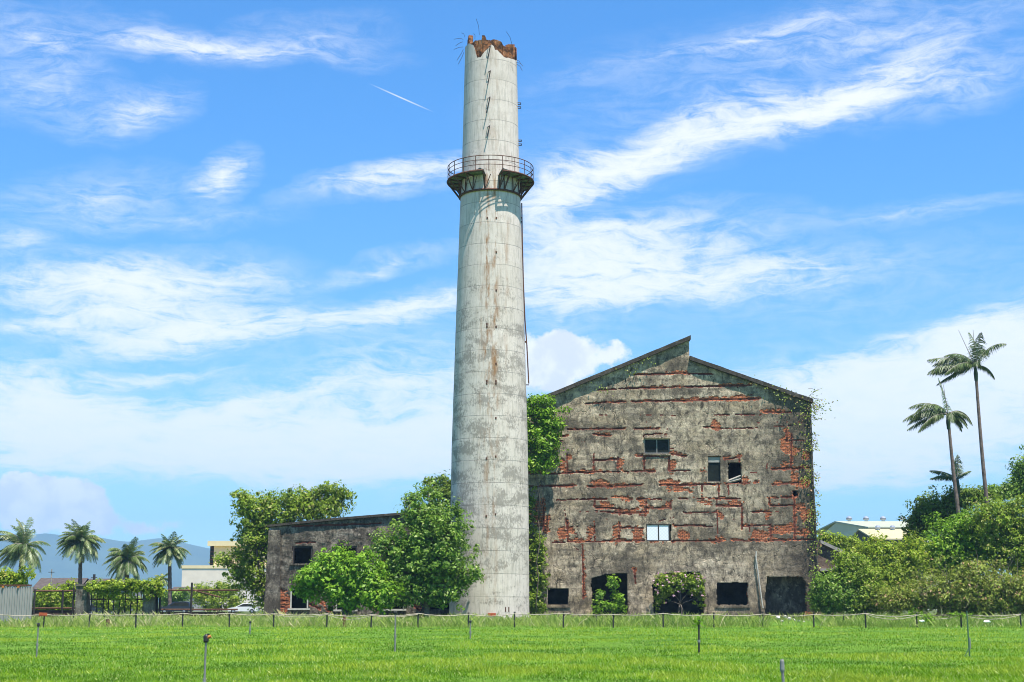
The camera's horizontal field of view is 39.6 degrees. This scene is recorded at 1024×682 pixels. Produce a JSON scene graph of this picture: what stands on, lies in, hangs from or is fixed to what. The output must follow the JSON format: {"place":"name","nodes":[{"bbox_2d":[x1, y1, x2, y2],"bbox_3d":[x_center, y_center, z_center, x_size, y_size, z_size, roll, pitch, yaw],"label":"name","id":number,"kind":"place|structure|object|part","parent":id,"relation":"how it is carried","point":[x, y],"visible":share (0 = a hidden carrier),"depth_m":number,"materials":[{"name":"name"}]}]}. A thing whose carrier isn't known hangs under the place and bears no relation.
{"place":"outdoors","nodes":[
{"label":"outdoors","id":0,"kind":"place"},
{"bbox_2d":[0,565,36,586],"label":"bush","id":1,"kind":"object","parent":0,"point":[7,576],"visible":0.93,"depth_m":114.09,"materials":[{"name":"green plant"}]},
{"bbox_2d":[90,604,117,614],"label":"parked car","id":2,"kind":"object","parent":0,"point":[93,609],"visible":0.21,"depth_m":176.00,"materials":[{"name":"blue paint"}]},
{"bbox_2d":[0,533,209,602],"bbox_3d":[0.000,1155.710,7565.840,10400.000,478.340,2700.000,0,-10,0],"label":"mountains","id":3,"kind":"structure","parent":0,"point":[65,567],"depth_m":7070.91,"materials":[{"name":"blue"}]},
{"bbox_2d":[0,620,1023,681],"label":"lawn","id":4,"kind":"structure","parent":0,"point":[592,644],"depth_m":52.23,"materials":[{"name":"plant"}]},
{"bbox_2d":[36,623,39,655],"bbox_3d":[-13.261,8.385,39.738,0.090,1.012,0.084,-9,-14,41],"label":"sprinkler riser","id":5,"kind":"object","parent":4,"relation":"on","point":[38,625],"visible":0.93,"depth_m":39.74,"materials":[{"name":"black plastic"}]},
{"bbox_2d":[203,633,211,681],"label":"sprinkler riser","id":6,"kind":"object","parent":4,"relation":"on","point":[206,637],"visible":1,"depth_m":20.52,"materials":[{"name":"grey plastic"}]},
{"bbox_2d":[288,539,404,618],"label":"shrub","id":7,"kind":"object","parent":4,"relation":"on","point":[351,583],"visible":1,"depth_m":120.88,"materials":[{"name":"green plant"}]},
{"bbox_2d":[394,611,396,651],"bbox_3d":[-3.669,9.143,44.683,0.102,1.314,0.091,4,-11,-22],"label":"sprinkler riser","id":8,"kind":"object","parent":4,"relation":"on","point":[395,613],"visible":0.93,"depth_m":44.66,"materials":[{"name":"black plastic"}]},
{"bbox_2d":[384,603,405,610],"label":"window","id":9,"kind":"structure","parent":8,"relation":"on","point":[404,603],"depth_m":135.42,"materials":[{"name":"white"}]},
{"bbox_2d":[368,479,484,617],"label":"tree","id":10,"kind":"object","parent":4,"relation":"on","point":[429,552],"visible":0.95,"depth_m":123.63,"materials":[{"name":"green plant"}]},
{"bbox_2d":[0,609,1023,628],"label":"tall grass","id":11,"kind":"structure","parent":4,"relation":"on","point":[298,621],"depth_m":95.15,"materials":[{"name":"green plant"}]},
{"bbox_2d":[692,616,706,651],"bbox_3d":[5.670,8.924,43.114,0.450,1.176,0.244,3,-11,-18],"label":"sprinkler riser","id":12,"kind":"object","parent":4,"relation":"on","point":[698,622],"visible":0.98,"depth_m":43.12,"materials":[{"name":"metal"}]},
{"bbox_2d":[780,659,784,681],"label":"sprinkler riser","id":13,"kind":"object","parent":4,"relation":"on","point":[782,668],"visible":1,"depth_m":13.64,"materials":[{"name":"grey plastic"}]},
{"bbox_2d":[904,608,972,625],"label":"vine","id":14,"kind":"object","parent":4,"relation":"on","point":[931,617],"visible":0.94,"depth_m":88.27,"materials":[{"name":"green plant"}]},
{"bbox_2d":[964,611,970,656],"bbox_3d":[12.682,8.218,39.730,0.284,1.338,0.052,4,-11,-21],"label":"garden stake","id":15,"kind":"object","parent":4,"relation":"on","point":[969,643],"visible":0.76,"depth_m":39.73,"materials":[{"name":"metal"}]},
{"label":"fence post","id":16,"kind":"object","parent":4,"relation":"on","visible":0},
{"bbox_2d":[273,614,417,619],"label":"slack rope","id":17,"kind":"object","parent":16,"relation":"hanging from","point":[349,619],"visible":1,"depth_m":88.09,"materials":[{"name":"grey fabric"}]},
{"bbox_2d":[0,613,1019,616],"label":"barrier rope","id":18,"kind":"object","parent":16,"relation":"attached to","point":[500,615],"visible":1,"depth_m":88.34,"materials":[{"name":"grey fabric"}]},
{"bbox_2d":[0,0,1023,576],"label":"sky","id":19,"kind":"structure","parent":0,"point":[229,229],"materials":[{"name":"blue"}]},
{"bbox_2d":[98,603,1013,619],"bbox_3d":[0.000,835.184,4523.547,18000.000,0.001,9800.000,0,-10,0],"label":"ground","id":20,"kind":"structure","parent":0,"point":[249,613],"depth_m":230.27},
{"bbox_2d":[0,584,32,621],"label":"corrugated fence","id":21,"kind":"object","parent":20,"relation":"on","point":[18,600],"visible":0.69,"depth_m":103.28,"materials":[{"name":"metal"}]},
{"bbox_2d":[0,517,50,572],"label":"date palm","id":22,"kind":"object","parent":20,"relation":"on","point":[19,549],"visible":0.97,"depth_m":187.53,"materials":[{"name":"green plant"}]},
{"bbox_2d":[32,588,75,617],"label":"rail fence","id":23,"kind":"object","parent":20,"relation":"on","point":[55,612],"visible":0.73,"depth_m":127.57,"materials":[{"name":"metal"}]},
{"bbox_2d":[32,577,77,609],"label":"bush","id":24,"kind":"object","parent":20,"relation":"on","point":[48,599],"visible":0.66,"depth_m":146.99,"materials":[{"name":"green plant"}]},
{"bbox_2d":[33,578,88,609],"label":"shed","id":25,"kind":"structure","parent":20,"relation":"on","point":[42,582],"depth_m":261.69,"materials":[{"name":"grey metal"}]},
{"bbox_2d":[55,519,105,583],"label":"date palm","id":26,"kind":"object","parent":20,"relation":"on","point":[81,540],"visible":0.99,"depth_m":197.10,"materials":[{"name":"green plant"}]},
{"bbox_2d":[74,584,90,616],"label":"gate pillar","id":27,"kind":"structure","parent":20,"relation":"on","point":[82,600],"depth_m":127.35,"materials":[{"name":"grey concrete"}]},
{"bbox_2d":[85,579,141,610],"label":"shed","id":28,"kind":"structure","parent":20,"relation":"on","point":[139,594],"depth_m":262.19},
{"bbox_2d":[90,593,142,613],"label":"bush","id":29,"kind":"object","parent":20,"relation":"on","point":[127,607],"visible":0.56,"depth_m":168.67,"materials":[{"name":"green plant"}]},
{"bbox_2d":[90,590,143,616],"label":"iron gate","id":30,"kind":"structure","parent":20,"relation":"on","point":[103,599],"depth_m":127.72,"materials":[{"name":"metal"}]},
{"bbox_2d":[83,574,167,607],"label":"gate ivy","id":31,"kind":"object","parent":30,"relation":"attached to","point":[109,588],"visible":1,"depth_m":127.19,"materials":[{"name":"green plant"}]},
{"bbox_2d":[102,537,149,612],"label":"date palm","id":32,"kind":"object","parent":20,"relation":"on","point":[126,560],"visible":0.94,"depth_m":196.90,"materials":[{"name":"green plant"}]},
{"bbox_2d":[142,591,155,616],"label":"gate pillar","id":33,"kind":"structure","parent":20,"relation":"on","point":[149,607],"depth_m":127.23,"materials":[{"name":"grey concrete"}]},
{"bbox_2d":[154,573,167,606],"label":"bush","id":34,"kind":"object","parent":20,"relation":"on","point":[165,579],"visible":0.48,"depth_m":325.17,"materials":[{"name":"green plant"}]},
{"bbox_2d":[148,531,190,611],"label":"date palm","id":35,"kind":"object","parent":20,"relation":"on","point":[169,550],"visible":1,"depth_m":201.86,"materials":[{"name":"green plant"}]},
{"bbox_2d":[158,587,189,611],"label":"bush","id":36,"kind":"object","parent":20,"relation":"on","point":[178,596],"visible":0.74,"depth_m":230.68,"materials":[{"name":"green plant"}]},
{"bbox_2d":[161,601,193,611],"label":"parked car","id":37,"kind":"object","parent":20,"relation":"on","point":[179,605],"visible":0.56,"depth_m":200.63,"materials":[{"name":"blue paint"}]},
{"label":"side window","id":38,"kind":"part","parent":37,"relation":"part of","materials":[{"name":"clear glass"}]},
{"bbox_2d":[172,587,209,610],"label":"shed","id":39,"kind":"structure","parent":20,"relation":"on","point":[196,605],"depth_m":258.19,"materials":[{"name":"grey"}]},
{"bbox_2d":[156,583,238,617],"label":"rail fence","id":40,"kind":"object","parent":20,"relation":"on","point":[159,609],"visible":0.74,"depth_m":127.56,"materials":[{"name":"metal"}]},
{"bbox_2d":[185,578,246,612],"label":"bush","id":41,"kind":"object","parent":20,"relation":"on","point":[233,599],"visible":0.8,"depth_m":221.53,"materials":[{"name":"green plant"}]},
{"bbox_2d":[181,541,265,608],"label":"white building","id":42,"kind":"structure","parent":20,"relation":"on","point":[195,574],"depth_m":296.20,"materials":[{"name":"clear concrete"}]},
{"bbox_2d":[210,546,213,564],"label":"window","id":43,"kind":"structure","parent":42,"relation":"in","point":[211,547],"depth_m":300.82,"materials":[{"name":"grey glass"}]},
{"bbox_2d":[227,603,259,612],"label":"parked car","id":44,"kind":"object","parent":20,"relation":"on","point":[243,607],"visible":0.52,"depth_m":210.44,"materials":[{"name":"white paint"}]},
{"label":"side window","id":45,"kind":"part","parent":44,"relation":"part of","materials":[{"name":"black glass"}]},
{"bbox_2d":[208,479,357,614],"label":"tree","id":46,"kind":"object","parent":20,"relation":"on","point":[310,504],"visible":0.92,"depth_m":147.97,"materials":[{"name":"green plant"}]},
{"bbox_2d":[264,510,450,617],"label":"ruined annex","id":47,"kind":"object","parent":20,"relation":"on","point":[293,548],"visible":0.27,"depth_m":136.73,"materials":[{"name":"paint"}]},
{"bbox_2d":[288,588,309,609],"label":"window","id":48,"kind":"structure","parent":47,"relation":"in","point":[290,608],"depth_m":135.46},
{"bbox_2d":[290,546,311,564],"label":"window","id":49,"kind":"structure","parent":47,"relation":"in","point":[294,547],"depth_m":136.62,"materials":[{"name":"concrete"}]},
{"bbox_2d":[341,546,356,555],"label":"window","id":50,"kind":"structure","parent":47,"relation":"in","point":[341,546],"depth_m":136.72,"materials":[{"name":"metal"}]},
{"bbox_2d":[422,469,450,508],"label":"tree","id":51,"kind":"object","parent":20,"relation":"on","point":[444,483],"visible":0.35,"depth_m":167.06,"materials":[{"name":"green plant"}]},
{"bbox_2d":[447,19,533,618],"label":"chimney","id":52,"kind":"object","parent":20,"relation":"on","point":[490,184],"visible":0.93,"depth_m":132.57,"materials":[{"name":"concrete"}]},
{"bbox_2d":[526,393,572,613],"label":"climbing tree","id":53,"kind":"object","parent":20,"relation":"on","point":[549,427],"visible":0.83,"depth_m":143.53,"materials":[{"name":"green plant"}]},
{"bbox_2d":[591,574,627,615],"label":"bush","id":54,"kind":"object","parent":20,"relation":"on","point":[617,598],"visible":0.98,"depth_m":141.40,"materials":[{"name":"green plant"}]},
{"bbox_2d":[527,335,818,617],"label":"ruined factory","id":55,"kind":"structure","parent":20,"relation":"on","point":[676,457],"depth_m":144.80,"materials":[{"name":"concrete"}]},
{"bbox_2d":[528,485,550,613],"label":"ivy","id":56,"kind":"object","parent":55,"relation":"attached to","point":[536,539],"visible":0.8,"depth_m":142.27,"materials":[{"name":"green plant"}]},
{"bbox_2d":[643,437,670,454],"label":"window","id":57,"kind":"structure","parent":55,"relation":"in","point":[659,446],"depth_m":145.61,"materials":[{"name":"glass"}]},
{"bbox_2d":[646,524,669,540],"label":"window","id":58,"kind":"structure","parent":55,"relation":"in","point":[655,532],"depth_m":143.91,"materials":[{"name":"glass"}]},
{"bbox_2d":[707,457,719,481],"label":"window","id":59,"kind":"structure","parent":55,"relation":"in","point":[713,466],"depth_m":145.22,"materials":[{"name":"glass"}]},
{"bbox_2d":[743,379,837,583],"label":"creeper","id":60,"kind":"object","parent":55,"relation":"attached to","point":[813,406],"visible":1,"depth_m":144.72,"materials":[{"name":"green plant"}]},
{"bbox_2d":[650,570,706,614],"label":"flowering bush","id":61,"kind":"object","parent":20,"relation":"on","point":[666,583],"visible":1,"depth_m":141.51,"materials":[{"name":"green plant"}]},
{"bbox_2d":[817,540,843,616],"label":"ruined shed","id":62,"kind":"structure","parent":20,"relation":"on","point":[824,556],"depth_m":158.19,"materials":[{"name":"grey"}]},
{"bbox_2d":[805,566,868,617],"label":"shrub","id":63,"kind":"object","parent":20,"relation":"on","point":[833,594],"visible":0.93,"depth_m":135.57,"materials":[{"name":"green plant"}]},
{"bbox_2d":[817,530,868,554],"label":"bush","id":64,"kind":"object","parent":20,"relation":"on","point":[840,541],"visible":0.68,"depth_m":187.52,"materials":[{"name":"green plant"}]},
{"bbox_2d":[825,546,898,615],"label":"bush","id":65,"kind":"object","parent":20,"relation":"on","point":[844,562],"visible":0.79,"depth_m":136.08,"materials":[{"name":"green plant"}]},
{"bbox_2d":[816,516,950,609],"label":"green factory","id":66,"kind":"structure","parent":20,"relation":"on","point":[849,527],"depth_m":323.75,"materials":[{"name":"metal"}]},
{"bbox_2d":[852,529,941,615],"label":"bush","id":67,"kind":"object","parent":20,"relation":"on","point":[895,557],"visible":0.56,"depth_m":144.23,"materials":[{"name":"green plant"}]},
{"bbox_2d":[865,554,1008,617],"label":"bush","id":68,"kind":"object","parent":20,"relation":"on","point":[937,595],"visible":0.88,"depth_m":134.02,"materials":[{"name":"green plant"}]},
{"bbox_2d":[903,378,974,616],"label":"tall palm","id":69,"kind":"object","parent":20,"relation":"on","point":[936,413],"visible":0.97,"depth_m":150.67,"materials":[{"name":"green plant"}]},
{"bbox_2d":[930,455,971,613],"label":"tall palm","id":70,"kind":"object","parent":20,"relation":"on","point":[943,476],"visible":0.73,"depth_m":156.09,"materials":[{"name":"green plant"}]},
{"bbox_2d":[898,483,1006,616],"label":"tree","id":71,"kind":"object","parent":20,"relation":"on","point":[944,506],"visible":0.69,"depth_m":156.54,"materials":[{"name":"green plant"}]},
{"bbox_2d":[915,505,1002,582],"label":"bush","id":72,"kind":"object","parent":20,"relation":"on","point":[955,541],"visible":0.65,"depth_m":146.13,"materials":[{"name":"green plant"}]},
{"bbox_2d":[927,332,1006,614],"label":"tall palm","id":73,"kind":"object","parent":20,"relation":"on","point":[961,365],"visible":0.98,"depth_m":153.67,"materials":[{"name":"green plant"}]},
{"bbox_2d":[919,546,1023,607],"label":"bare twigs","id":74,"kind":"object","parent":20,"relation":"on","point":[980,570],"visible":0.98,"depth_m":132.25,"materials":[{"name":"brown plant"}]},
{"bbox_2d":[954,493,1023,616],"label":"bush","id":75,"kind":"object","parent":20,"relation":"on","point":[1005,520],"visible":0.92,"depth_m":143.75,"materials":[{"name":"green plant"}]},
{"bbox_2d":[959,559,1023,616],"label":"bush","id":76,"kind":"object","parent":20,"relation":"on","point":[1012,591],"visible":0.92,"depth_m":132.76,"materials":[{"name":"green plant"}]},
{"bbox_2d":[987,444,1023,504],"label":"tree","id":77,"kind":"object","parent":20,"relation":"on","point":[1013,487],"visible":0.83,"depth_m":167.18,"materials":[{"name":"green plant"}]},
{"bbox_2d":[852,525,923,610],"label":"yellow shed","id":78,"kind":"structure","parent":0,"point":[892,533],"depth_m":295.26,"materials":[{"name":"metal"}]},
{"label":"fence post","id":79,"kind":"object","parent":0,"visible":0},
{"bbox_2d":[866,614,1020,619],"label":"slack rope","id":80,"kind":"object","parent":79,"relation":"hanging from","point":[942,618],"visible":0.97,"depth_m":88.38,"materials":[{"name":"grey fabric"}]}
]}

